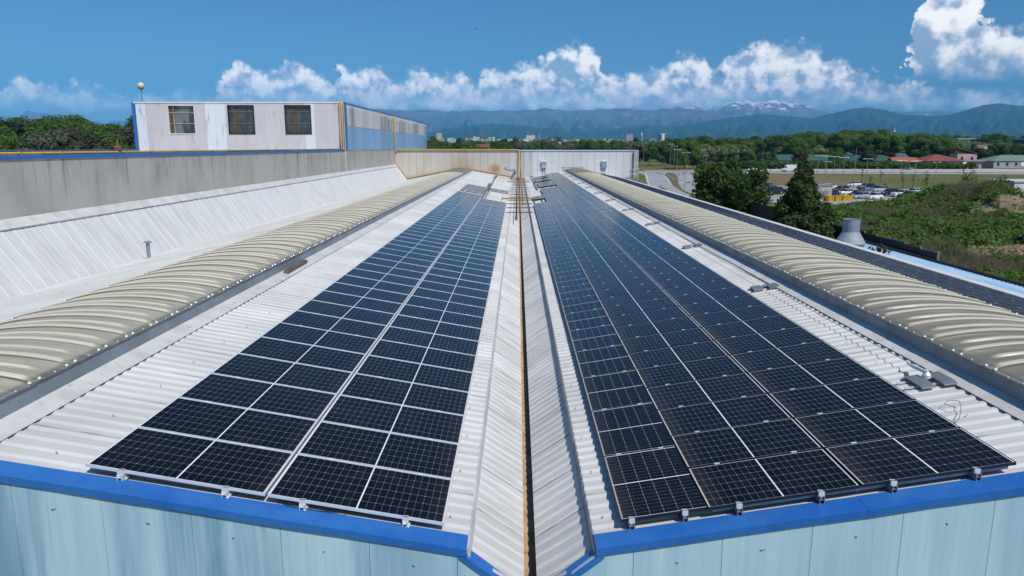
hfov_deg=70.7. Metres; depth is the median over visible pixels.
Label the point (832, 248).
solar module
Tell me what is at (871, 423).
solar module
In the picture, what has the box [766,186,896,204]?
car park
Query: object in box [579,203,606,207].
solar module
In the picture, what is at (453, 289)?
solar module
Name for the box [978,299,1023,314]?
solar module
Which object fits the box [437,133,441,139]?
apartment tower
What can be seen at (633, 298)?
solar module
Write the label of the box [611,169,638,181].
access platform
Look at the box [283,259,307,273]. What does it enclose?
plank
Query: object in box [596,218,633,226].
solar module
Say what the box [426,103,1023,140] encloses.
hills
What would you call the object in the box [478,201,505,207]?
solar module
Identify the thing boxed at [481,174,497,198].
cable conduit
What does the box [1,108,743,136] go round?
mountains
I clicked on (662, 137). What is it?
glass tower
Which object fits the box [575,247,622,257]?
solar module
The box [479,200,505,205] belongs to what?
solar module
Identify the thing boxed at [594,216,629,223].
solar module
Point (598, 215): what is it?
solar module
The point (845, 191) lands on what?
parked car
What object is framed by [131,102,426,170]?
building
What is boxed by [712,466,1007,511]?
cross rail
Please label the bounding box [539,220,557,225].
solar module
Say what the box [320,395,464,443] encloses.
solar module
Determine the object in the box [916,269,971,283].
solar module
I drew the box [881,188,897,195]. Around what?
parked car
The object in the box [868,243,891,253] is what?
roof weed
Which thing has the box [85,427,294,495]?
solar module
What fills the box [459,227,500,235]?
solar module
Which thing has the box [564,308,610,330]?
solar module
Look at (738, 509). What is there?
mounting rail
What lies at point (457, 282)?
solar module
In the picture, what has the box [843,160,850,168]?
hedge bush
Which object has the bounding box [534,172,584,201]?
solar modules
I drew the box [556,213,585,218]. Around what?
solar module
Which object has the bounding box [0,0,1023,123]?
sky
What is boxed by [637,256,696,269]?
solar module
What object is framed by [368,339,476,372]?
solar module
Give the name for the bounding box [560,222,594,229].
solar module
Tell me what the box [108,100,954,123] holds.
mountains
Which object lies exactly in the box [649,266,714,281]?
solar module
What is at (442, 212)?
solar module
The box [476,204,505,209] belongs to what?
solar module
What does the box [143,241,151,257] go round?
vent pipe
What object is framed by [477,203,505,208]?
solar module
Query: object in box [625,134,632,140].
office block
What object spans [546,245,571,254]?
solar module
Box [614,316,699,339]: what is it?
solar module
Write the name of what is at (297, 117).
window
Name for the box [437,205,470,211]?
solar module
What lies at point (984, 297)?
solar module
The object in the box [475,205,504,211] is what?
solar module
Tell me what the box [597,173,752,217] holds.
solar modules
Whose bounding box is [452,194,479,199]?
solar module
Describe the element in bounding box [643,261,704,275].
solar module
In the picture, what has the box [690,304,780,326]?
solar module
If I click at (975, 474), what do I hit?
mounting rail
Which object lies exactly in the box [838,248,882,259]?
solar module
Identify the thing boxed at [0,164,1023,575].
factory hall
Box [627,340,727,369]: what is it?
solar module
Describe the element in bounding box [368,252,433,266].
solar module
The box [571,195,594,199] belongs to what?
solar module
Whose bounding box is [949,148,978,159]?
tower house
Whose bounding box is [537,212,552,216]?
solar module
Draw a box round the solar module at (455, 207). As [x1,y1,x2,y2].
[439,204,471,210]
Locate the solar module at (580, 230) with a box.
[563,227,599,234]
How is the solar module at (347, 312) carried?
on the mounting rail at (227, 492)
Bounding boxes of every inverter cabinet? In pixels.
[541,161,546,174]
[601,161,606,173]
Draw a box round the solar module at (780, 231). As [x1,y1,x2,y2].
[766,228,795,235]
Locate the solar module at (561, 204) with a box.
[549,202,573,206]
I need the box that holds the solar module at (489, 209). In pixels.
[474,207,504,212]
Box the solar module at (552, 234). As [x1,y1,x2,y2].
[542,231,563,237]
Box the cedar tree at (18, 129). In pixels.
[2,121,25,138]
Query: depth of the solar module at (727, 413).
10.93 m
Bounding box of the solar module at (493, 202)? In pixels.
[480,199,506,204]
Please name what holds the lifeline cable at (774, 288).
attached to the lifeline anchor at (760, 288)
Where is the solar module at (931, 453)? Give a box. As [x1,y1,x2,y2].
[824,427,1015,487]
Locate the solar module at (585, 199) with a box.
[573,197,597,201]
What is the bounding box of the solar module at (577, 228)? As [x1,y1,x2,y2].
[562,224,597,231]
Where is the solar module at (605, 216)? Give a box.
[590,213,624,219]
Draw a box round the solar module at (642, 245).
[620,240,668,250]
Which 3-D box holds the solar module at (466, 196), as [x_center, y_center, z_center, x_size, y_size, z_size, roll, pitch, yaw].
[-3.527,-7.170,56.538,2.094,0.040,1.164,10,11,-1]
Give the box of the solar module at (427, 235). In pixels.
[401,230,450,240]
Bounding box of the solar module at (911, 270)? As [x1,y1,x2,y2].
[885,263,941,277]
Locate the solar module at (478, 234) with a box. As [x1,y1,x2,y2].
[457,229,499,238]
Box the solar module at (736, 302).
[680,295,764,315]
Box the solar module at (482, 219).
[467,216,502,223]
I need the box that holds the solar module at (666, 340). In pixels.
[620,327,712,353]
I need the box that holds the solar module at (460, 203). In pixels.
[445,200,474,206]
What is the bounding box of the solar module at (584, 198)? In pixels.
[572,196,595,200]
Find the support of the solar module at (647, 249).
on the mounting rail at (975, 474)
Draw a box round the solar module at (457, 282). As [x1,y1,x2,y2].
[422,274,490,291]
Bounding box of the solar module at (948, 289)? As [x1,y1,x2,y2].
[931,284,984,300]
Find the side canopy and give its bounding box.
[863,240,1023,293]
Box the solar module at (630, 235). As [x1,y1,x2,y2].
[610,230,652,239]
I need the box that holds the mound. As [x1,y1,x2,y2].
[865,188,1023,271]
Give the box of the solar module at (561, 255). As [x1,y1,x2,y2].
[548,251,575,260]
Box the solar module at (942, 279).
[913,272,976,288]
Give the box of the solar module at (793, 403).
[768,376,914,418]
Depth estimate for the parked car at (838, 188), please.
179.36 m
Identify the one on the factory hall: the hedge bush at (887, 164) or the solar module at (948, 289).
the solar module at (948, 289)
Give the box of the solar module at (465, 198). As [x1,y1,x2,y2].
[451,196,478,200]
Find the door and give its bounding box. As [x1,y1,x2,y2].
[823,191,827,200]
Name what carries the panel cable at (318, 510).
on the factory hall
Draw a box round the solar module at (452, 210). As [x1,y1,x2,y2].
[435,207,469,213]
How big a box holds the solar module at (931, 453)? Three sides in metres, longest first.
1.755 x 1.074 x 0.041 m
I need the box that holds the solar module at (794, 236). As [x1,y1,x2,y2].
[778,232,811,240]
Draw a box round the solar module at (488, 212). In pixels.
[472,209,503,215]
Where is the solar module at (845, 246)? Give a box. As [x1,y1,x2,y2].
[828,242,865,251]
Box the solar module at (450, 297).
[411,287,487,307]
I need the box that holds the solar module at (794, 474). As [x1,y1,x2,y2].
[688,448,859,509]
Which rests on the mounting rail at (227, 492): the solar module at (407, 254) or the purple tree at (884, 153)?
the solar module at (407, 254)
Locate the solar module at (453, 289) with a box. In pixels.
[417,280,488,298]
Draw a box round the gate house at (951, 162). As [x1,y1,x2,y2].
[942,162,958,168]
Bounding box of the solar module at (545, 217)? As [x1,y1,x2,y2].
[537,215,553,219]
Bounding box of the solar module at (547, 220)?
[538,217,555,222]
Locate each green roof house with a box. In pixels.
[770,154,801,162]
[807,155,847,161]
[845,155,889,167]
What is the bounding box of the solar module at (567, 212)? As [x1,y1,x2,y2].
[553,210,581,215]
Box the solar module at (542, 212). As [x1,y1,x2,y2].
[536,210,551,214]
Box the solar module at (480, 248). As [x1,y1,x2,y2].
[447,241,497,252]
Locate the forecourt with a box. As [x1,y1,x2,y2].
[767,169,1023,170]
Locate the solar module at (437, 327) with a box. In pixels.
[389,314,481,341]
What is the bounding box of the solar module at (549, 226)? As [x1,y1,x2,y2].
[540,223,559,229]
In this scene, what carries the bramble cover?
on the mound
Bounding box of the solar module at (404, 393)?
[339,373,469,415]
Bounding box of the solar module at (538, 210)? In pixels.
[535,208,550,211]
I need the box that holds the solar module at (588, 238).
[567,234,608,242]
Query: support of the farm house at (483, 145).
on the ground
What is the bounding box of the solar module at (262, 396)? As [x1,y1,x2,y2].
[178,373,336,421]
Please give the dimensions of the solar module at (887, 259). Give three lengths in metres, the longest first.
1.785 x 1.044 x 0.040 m
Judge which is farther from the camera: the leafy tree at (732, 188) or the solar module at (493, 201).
the leafy tree at (732, 188)
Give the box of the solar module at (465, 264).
[435,257,493,271]
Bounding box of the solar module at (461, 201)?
[446,199,475,204]
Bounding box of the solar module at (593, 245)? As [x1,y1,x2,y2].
[571,240,614,250]
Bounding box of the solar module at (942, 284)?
[909,275,978,293]
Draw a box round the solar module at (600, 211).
[585,208,616,214]
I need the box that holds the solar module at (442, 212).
[431,210,466,217]
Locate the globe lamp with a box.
[137,82,144,101]
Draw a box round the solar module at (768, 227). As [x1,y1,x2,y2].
[754,224,783,231]
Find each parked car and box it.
[769,187,783,193]
[832,189,839,195]
[833,186,849,190]
[839,189,852,194]
[845,182,861,186]
[847,190,864,194]
[853,191,868,198]
[857,183,874,189]
[862,185,879,190]
[865,192,883,199]
[871,186,887,191]
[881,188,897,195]
[890,189,910,196]
[897,191,916,195]
[901,166,911,169]
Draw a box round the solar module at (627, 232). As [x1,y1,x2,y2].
[607,228,648,237]
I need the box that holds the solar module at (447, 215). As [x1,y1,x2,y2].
[428,211,465,219]
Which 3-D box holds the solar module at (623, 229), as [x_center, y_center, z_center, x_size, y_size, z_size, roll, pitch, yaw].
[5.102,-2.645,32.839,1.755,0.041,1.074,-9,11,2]
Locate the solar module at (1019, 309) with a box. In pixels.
[988,301,1023,312]
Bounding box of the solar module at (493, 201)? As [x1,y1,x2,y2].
[481,198,506,203]
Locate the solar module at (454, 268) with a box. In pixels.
[431,262,492,277]
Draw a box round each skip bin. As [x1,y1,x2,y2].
[826,195,833,200]
[834,196,841,200]
[840,195,848,200]
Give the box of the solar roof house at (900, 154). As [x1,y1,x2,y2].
[895,153,908,156]
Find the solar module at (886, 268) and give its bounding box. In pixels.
[869,263,905,274]
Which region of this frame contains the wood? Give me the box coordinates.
[117,122,1022,154]
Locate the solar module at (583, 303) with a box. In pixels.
[560,294,601,313]
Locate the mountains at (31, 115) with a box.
[0,111,127,126]
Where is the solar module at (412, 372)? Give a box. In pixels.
[355,355,473,391]
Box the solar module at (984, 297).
[946,287,1022,307]
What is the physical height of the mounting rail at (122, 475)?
0.120 m
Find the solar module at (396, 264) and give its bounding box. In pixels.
[362,257,429,272]
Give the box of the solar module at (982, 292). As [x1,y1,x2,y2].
[944,282,1018,301]
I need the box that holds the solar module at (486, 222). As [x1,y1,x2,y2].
[465,218,502,225]
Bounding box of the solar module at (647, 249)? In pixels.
[624,243,674,254]
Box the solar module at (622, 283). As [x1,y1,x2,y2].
[591,276,653,291]
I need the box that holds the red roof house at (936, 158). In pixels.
[917,154,985,168]
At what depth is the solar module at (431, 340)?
15.78 m
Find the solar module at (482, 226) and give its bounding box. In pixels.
[463,222,501,230]
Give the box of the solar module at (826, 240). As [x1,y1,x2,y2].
[808,236,845,245]
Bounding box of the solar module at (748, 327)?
[701,314,800,340]
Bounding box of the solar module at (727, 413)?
[657,393,791,435]
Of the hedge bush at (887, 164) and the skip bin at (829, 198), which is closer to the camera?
the skip bin at (829, 198)
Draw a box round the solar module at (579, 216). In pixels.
[556,215,586,220]
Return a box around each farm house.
[476,144,489,147]
[974,145,987,158]
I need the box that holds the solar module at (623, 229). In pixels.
[604,225,644,234]
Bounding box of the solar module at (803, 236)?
[787,232,820,240]
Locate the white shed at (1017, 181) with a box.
[986,179,1023,193]
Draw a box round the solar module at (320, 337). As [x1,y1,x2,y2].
[261,322,377,355]
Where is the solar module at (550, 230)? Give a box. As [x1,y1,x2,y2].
[541,227,561,233]
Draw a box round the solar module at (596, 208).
[582,205,610,210]
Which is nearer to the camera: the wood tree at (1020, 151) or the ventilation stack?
the ventilation stack
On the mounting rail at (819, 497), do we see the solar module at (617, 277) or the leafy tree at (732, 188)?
the solar module at (617, 277)
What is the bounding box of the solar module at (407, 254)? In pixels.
[375,247,436,261]
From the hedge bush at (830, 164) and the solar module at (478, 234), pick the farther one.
the hedge bush at (830, 164)
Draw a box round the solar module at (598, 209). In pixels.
[583,206,613,212]
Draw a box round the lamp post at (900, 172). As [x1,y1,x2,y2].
[896,160,906,193]
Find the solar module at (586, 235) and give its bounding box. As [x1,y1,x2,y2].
[566,231,604,239]
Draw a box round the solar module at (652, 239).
[616,237,663,246]
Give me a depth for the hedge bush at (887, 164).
310.62 m
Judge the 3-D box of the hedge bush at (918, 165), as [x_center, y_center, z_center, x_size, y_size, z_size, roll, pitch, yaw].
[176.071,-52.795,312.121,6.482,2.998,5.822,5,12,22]
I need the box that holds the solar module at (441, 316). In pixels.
[398,304,483,328]
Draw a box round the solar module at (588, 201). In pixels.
[575,199,600,203]
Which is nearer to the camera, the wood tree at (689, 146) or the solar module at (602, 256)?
the solar module at (602, 256)
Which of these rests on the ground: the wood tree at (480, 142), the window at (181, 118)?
the wood tree at (480, 142)
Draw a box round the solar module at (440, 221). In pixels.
[420,217,461,225]
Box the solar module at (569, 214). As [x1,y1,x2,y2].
[554,211,583,217]
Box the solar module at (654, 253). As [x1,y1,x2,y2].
[628,247,681,259]
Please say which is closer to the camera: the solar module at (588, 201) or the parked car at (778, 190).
the solar module at (588, 201)
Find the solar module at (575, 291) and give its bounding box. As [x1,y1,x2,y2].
[557,283,594,299]
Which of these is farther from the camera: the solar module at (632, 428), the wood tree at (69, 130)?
the wood tree at (69, 130)
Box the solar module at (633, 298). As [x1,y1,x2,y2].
[598,289,668,307]
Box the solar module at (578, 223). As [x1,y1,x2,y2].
[559,220,592,226]
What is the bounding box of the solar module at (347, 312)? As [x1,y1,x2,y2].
[296,300,395,326]
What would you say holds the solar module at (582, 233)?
on the mounting rail at (819, 497)
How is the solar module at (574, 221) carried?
on the mounting rail at (819, 497)
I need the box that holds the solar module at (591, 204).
[578,201,605,206]
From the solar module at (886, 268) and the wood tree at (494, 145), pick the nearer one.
the solar module at (886, 268)
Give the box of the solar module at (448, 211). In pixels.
[433,208,468,215]
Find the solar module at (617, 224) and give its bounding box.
[599,221,636,228]
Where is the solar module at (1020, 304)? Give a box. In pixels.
[985,295,1023,307]
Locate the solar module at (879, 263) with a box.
[854,257,906,270]
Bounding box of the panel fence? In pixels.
[744,200,939,259]
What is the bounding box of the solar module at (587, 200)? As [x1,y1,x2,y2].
[574,198,598,202]
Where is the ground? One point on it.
(783, 179)
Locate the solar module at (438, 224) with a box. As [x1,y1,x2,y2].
[416,219,459,228]
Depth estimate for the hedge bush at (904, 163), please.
310.29 m
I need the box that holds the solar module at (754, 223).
[742,220,767,226]
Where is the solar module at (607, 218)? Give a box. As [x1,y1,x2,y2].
[592,215,626,221]
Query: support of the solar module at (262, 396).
on the mounting rail at (122, 475)
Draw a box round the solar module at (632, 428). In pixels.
[591,402,674,457]
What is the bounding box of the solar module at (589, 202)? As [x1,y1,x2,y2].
[576,200,601,205]
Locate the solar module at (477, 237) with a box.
[455,232,499,241]
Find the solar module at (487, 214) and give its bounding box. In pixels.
[471,211,503,217]
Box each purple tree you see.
[849,150,862,155]
[874,150,888,155]
[887,151,895,156]
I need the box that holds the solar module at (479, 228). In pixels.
[460,224,500,233]
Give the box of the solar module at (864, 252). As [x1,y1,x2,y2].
[844,247,885,257]
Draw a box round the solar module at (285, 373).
[210,353,352,395]
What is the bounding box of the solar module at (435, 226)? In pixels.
[413,222,457,231]
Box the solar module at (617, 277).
[588,270,647,284]
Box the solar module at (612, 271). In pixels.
[585,265,641,278]
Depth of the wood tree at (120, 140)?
188.82 m
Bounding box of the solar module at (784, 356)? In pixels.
[730,340,848,372]
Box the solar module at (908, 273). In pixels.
[882,266,940,281]
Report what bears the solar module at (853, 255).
on the factory hall
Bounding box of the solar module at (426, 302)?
[405,295,485,317]
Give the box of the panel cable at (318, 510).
[277,498,360,513]
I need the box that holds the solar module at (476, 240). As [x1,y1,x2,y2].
[452,235,498,245]
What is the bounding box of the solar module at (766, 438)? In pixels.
[671,418,821,468]
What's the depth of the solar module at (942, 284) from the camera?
19.68 m
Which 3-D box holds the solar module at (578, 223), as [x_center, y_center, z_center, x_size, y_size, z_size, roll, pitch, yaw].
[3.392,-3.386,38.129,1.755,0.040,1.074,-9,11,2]
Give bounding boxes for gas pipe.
[0,101,344,154]
[394,116,522,213]
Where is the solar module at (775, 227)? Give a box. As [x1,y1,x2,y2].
[762,224,788,230]
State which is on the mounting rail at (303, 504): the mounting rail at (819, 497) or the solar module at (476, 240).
the solar module at (476, 240)
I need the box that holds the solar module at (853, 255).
[830,249,878,261]
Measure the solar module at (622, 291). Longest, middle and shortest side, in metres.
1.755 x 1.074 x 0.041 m
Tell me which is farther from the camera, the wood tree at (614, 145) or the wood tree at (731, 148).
the wood tree at (731, 148)
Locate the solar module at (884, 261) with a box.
[860,255,908,267]
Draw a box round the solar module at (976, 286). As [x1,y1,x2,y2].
[944,278,1012,295]
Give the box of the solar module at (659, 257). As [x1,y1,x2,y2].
[633,251,688,263]
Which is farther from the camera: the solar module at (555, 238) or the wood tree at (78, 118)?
the wood tree at (78, 118)
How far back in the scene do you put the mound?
75.18 m
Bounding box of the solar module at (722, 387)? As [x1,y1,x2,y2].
[645,373,765,409]
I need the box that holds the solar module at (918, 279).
[899,273,938,285]
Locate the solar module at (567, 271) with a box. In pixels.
[552,265,583,277]
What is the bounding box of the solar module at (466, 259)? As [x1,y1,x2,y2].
[439,253,494,266]
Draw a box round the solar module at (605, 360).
[575,344,634,377]
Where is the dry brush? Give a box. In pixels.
[775,179,1023,270]
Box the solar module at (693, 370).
[636,355,745,387]
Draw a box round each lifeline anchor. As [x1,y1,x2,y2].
[682,243,701,248]
[750,283,778,291]
[896,362,957,388]
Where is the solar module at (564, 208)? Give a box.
[551,206,577,210]
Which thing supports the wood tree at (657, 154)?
on the ground
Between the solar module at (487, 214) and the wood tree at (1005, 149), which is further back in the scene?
the wood tree at (1005, 149)
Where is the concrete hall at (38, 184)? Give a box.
[0,150,394,219]
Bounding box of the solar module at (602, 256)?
[577,251,626,262]
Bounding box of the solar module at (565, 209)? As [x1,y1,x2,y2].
[552,207,578,212]
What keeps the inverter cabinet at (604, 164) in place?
attached to the end hall at (411, 164)
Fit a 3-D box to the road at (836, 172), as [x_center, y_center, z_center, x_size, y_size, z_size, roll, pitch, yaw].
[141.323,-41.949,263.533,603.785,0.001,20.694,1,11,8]
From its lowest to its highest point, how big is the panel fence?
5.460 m
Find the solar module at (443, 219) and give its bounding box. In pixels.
[423,215,462,223]
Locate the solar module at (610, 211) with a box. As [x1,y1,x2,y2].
[587,210,617,215]
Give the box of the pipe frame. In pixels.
[501,198,535,200]
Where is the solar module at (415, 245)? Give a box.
[388,239,443,252]
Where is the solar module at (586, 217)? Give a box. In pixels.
[557,216,588,222]
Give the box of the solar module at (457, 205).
[441,202,472,209]
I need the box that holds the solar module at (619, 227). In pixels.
[601,223,639,231]
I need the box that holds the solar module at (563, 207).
[551,205,576,209]
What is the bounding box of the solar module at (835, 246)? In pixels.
[819,242,859,252]
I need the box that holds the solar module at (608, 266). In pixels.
[582,260,636,272]
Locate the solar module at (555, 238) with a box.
[543,235,566,242]
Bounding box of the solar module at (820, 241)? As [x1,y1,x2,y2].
[803,237,840,246]
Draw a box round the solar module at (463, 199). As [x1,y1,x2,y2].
[449,196,477,202]
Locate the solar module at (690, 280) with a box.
[655,272,725,289]
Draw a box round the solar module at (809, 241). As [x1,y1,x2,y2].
[794,237,830,246]
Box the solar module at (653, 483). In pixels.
[604,446,707,521]
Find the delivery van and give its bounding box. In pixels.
[781,165,796,171]
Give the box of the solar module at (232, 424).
[137,397,317,454]
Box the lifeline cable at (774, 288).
[563,168,908,362]
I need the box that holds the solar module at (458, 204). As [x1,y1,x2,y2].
[443,201,473,207]
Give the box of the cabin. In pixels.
[816,184,833,200]
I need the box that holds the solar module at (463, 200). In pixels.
[448,198,476,203]
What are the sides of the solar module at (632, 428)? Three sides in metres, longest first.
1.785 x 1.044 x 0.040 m
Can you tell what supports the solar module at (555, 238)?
on the mounting rail at (630, 523)
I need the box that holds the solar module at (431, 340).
[380,326,479,355]
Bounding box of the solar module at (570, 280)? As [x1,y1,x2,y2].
[554,273,588,287]
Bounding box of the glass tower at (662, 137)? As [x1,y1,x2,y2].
[659,134,665,140]
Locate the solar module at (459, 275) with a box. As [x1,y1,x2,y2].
[427,268,491,284]
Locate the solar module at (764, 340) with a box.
[715,326,822,355]
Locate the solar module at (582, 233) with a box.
[564,229,601,236]
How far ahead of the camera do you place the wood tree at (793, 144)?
398.01 m
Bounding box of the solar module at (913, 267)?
[889,261,938,273]
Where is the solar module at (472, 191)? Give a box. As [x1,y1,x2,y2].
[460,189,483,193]
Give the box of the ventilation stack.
[836,218,865,246]
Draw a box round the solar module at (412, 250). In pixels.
[382,243,440,257]
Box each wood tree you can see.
[0,117,8,126]
[0,125,16,136]
[0,133,24,149]
[0,139,19,149]
[9,116,34,128]
[16,128,80,149]
[19,120,54,138]
[35,119,63,130]
[37,115,57,123]
[44,127,84,135]
[48,115,77,124]
[56,119,86,132]
[56,126,82,133]
[59,129,114,149]
[63,114,86,125]
[80,121,98,126]
[80,124,101,129]
[86,126,130,148]
[96,122,120,131]
[105,130,130,146]
[109,125,135,148]
[122,115,133,130]
[427,136,439,142]
[427,142,447,148]
[439,141,453,148]
[451,137,464,148]
[459,142,478,148]
[476,140,491,148]
[491,141,501,148]
[496,141,512,148]
[509,138,519,145]
[513,141,531,149]
[526,140,549,149]
[527,142,540,149]
[549,142,574,149]
[566,140,579,148]
[579,139,597,148]
[595,140,608,148]
[603,139,621,148]
[621,141,647,162]
[639,143,656,164]
[650,142,671,165]
[663,147,683,168]
[669,149,689,169]
[670,138,681,148]
[674,140,698,167]
[682,137,699,142]
[687,151,703,168]
[697,136,711,143]
[697,144,716,161]
[698,148,708,164]
[700,139,711,145]
[708,138,729,146]
[710,145,728,162]
[722,144,738,160]
[732,137,744,144]
[734,144,752,160]
[735,141,756,151]
[742,151,755,160]
[744,139,760,153]
[750,136,760,140]
[755,138,768,153]
[755,151,770,161]
[766,135,787,155]
[772,146,782,154]
[778,135,794,145]
[780,136,808,153]
[792,134,817,154]
[792,149,808,161]
[804,133,818,144]
[814,144,828,154]
[815,134,831,154]
[822,132,850,153]
[828,133,851,152]
[828,151,845,161]
[843,134,857,145]
[849,130,877,151]
[853,133,884,143]
[859,150,877,162]
[872,134,905,152]
[878,129,890,135]
[902,134,914,153]
[905,136,924,157]
[906,137,939,157]
[913,134,932,139]
[918,138,957,156]
[949,134,963,138]
[958,147,970,153]
[971,147,991,159]
[973,133,989,139]
[983,149,994,157]
[986,132,1013,143]
[987,140,1002,153]
[995,144,1013,155]
[1009,143,1023,153]
[1013,145,1023,154]
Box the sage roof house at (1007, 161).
[978,155,1023,167]
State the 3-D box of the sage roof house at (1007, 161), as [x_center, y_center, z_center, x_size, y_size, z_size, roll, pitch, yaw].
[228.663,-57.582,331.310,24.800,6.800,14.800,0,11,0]
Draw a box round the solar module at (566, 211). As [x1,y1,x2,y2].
[553,208,580,213]
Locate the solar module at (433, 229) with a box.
[409,224,455,234]
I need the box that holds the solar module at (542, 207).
[535,205,549,209]
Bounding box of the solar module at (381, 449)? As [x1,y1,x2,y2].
[297,421,459,478]
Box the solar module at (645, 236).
[613,233,658,242]
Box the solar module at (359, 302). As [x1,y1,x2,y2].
[310,290,402,314]
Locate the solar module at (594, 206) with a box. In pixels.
[580,204,608,209]
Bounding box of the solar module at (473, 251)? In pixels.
[445,245,496,256]
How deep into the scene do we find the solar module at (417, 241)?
29.34 m
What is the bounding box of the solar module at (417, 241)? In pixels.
[393,236,446,247]
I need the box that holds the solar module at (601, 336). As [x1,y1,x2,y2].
[569,324,620,351]
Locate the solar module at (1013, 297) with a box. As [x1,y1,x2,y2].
[980,289,1023,302]
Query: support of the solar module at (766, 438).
on the mounting rail at (819, 497)
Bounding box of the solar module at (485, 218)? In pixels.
[468,214,502,221]
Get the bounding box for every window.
[167,105,195,133]
[227,105,255,133]
[284,105,311,133]
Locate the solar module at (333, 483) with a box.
[267,454,452,525]
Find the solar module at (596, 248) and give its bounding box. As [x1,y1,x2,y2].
[573,243,618,253]
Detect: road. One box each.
[638,171,1023,174]
[641,173,690,196]
[674,173,696,193]
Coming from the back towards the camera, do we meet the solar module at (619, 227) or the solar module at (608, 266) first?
the solar module at (619, 227)
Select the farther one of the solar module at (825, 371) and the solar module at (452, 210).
the solar module at (452, 210)
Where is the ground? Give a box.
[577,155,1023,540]
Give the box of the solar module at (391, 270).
[353,262,425,279]
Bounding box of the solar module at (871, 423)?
[794,399,959,448]
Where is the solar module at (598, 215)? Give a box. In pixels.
[588,211,620,217]
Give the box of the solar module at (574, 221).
[558,218,590,224]
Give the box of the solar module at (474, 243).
[450,238,497,248]
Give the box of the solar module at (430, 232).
[405,227,453,237]
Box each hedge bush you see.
[738,160,747,168]
[745,160,757,168]
[763,160,777,168]
[781,161,790,166]
[812,161,821,168]
[817,161,824,168]
[827,161,837,168]
[832,160,845,168]
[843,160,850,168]
[846,160,858,168]
[854,163,862,168]
[860,162,868,168]
[863,161,877,168]
[868,162,880,168]
[880,160,892,168]
[887,160,899,168]
[896,161,908,168]
[912,162,926,168]
[920,162,932,168]
[930,163,940,168]
[937,163,946,168]
[943,162,957,168]
[964,162,978,168]
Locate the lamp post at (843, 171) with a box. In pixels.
[839,157,849,194]
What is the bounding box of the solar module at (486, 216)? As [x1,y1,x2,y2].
[470,212,503,219]
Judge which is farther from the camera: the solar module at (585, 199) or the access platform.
the access platform
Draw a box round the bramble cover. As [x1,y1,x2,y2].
[774,181,1023,282]
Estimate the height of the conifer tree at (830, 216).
7.895 m
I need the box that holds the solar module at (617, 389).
[582,370,651,410]
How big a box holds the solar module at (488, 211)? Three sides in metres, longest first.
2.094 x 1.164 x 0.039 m
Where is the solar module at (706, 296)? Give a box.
[671,286,750,306]
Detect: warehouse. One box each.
[956,138,979,143]
[970,139,986,142]
[1011,138,1023,144]
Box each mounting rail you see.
[116,184,473,480]
[221,186,484,497]
[299,191,491,510]
[402,193,504,527]
[533,200,635,530]
[541,199,688,522]
[542,187,742,516]
[546,180,824,504]
[883,479,897,493]
[965,467,981,480]
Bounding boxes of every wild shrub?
[959,169,978,184]
[991,174,1010,186]
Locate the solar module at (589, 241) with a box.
[569,237,610,246]
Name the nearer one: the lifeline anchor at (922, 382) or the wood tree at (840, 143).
the lifeline anchor at (922, 382)
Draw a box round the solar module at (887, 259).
[867,254,912,265]
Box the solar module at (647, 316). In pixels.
[608,306,687,327]
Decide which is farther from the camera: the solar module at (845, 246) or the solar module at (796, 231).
the solar module at (796, 231)
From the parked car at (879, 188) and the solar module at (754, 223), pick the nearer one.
the solar module at (754, 223)
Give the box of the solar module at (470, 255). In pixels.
[442,249,495,261]
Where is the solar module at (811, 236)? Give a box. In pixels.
[795,232,825,239]
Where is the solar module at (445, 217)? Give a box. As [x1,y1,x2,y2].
[426,213,464,221]
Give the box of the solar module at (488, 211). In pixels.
[473,208,504,214]
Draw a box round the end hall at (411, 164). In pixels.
[395,149,638,196]
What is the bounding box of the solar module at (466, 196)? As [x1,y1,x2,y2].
[454,193,479,198]
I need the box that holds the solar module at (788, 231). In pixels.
[774,228,804,235]
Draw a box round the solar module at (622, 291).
[595,282,660,298]
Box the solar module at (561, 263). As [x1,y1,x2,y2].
[549,257,579,268]
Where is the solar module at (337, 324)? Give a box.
[280,310,386,338]
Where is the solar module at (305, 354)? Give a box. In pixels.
[238,336,365,373]
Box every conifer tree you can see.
[770,156,836,238]
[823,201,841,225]
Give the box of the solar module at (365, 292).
[324,282,409,304]
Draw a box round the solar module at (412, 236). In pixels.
[397,233,448,243]
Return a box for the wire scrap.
[944,400,961,423]
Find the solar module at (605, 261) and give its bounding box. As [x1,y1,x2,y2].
[579,255,631,267]
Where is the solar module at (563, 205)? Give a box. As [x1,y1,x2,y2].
[550,203,575,208]
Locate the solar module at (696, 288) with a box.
[663,279,736,297]
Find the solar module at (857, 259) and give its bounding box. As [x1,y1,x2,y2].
[841,254,875,264]
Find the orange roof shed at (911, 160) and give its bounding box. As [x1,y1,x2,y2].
[888,157,918,167]
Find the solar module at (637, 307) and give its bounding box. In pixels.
[603,297,677,316]
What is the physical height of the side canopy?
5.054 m
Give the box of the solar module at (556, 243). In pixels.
[544,240,568,247]
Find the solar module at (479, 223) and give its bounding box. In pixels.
[464,220,501,228]
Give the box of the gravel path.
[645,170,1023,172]
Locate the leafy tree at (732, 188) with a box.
[689,156,773,214]
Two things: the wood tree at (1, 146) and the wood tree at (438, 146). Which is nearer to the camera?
the wood tree at (1, 146)
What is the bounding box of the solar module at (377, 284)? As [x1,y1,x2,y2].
[334,275,415,294]
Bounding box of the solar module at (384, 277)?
[344,268,420,286]
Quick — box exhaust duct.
[504,167,515,179]
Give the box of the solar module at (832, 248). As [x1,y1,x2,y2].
[812,243,853,253]
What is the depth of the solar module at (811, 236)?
33.71 m
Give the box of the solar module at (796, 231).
[782,228,812,235]
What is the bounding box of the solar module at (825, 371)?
[747,357,878,393]

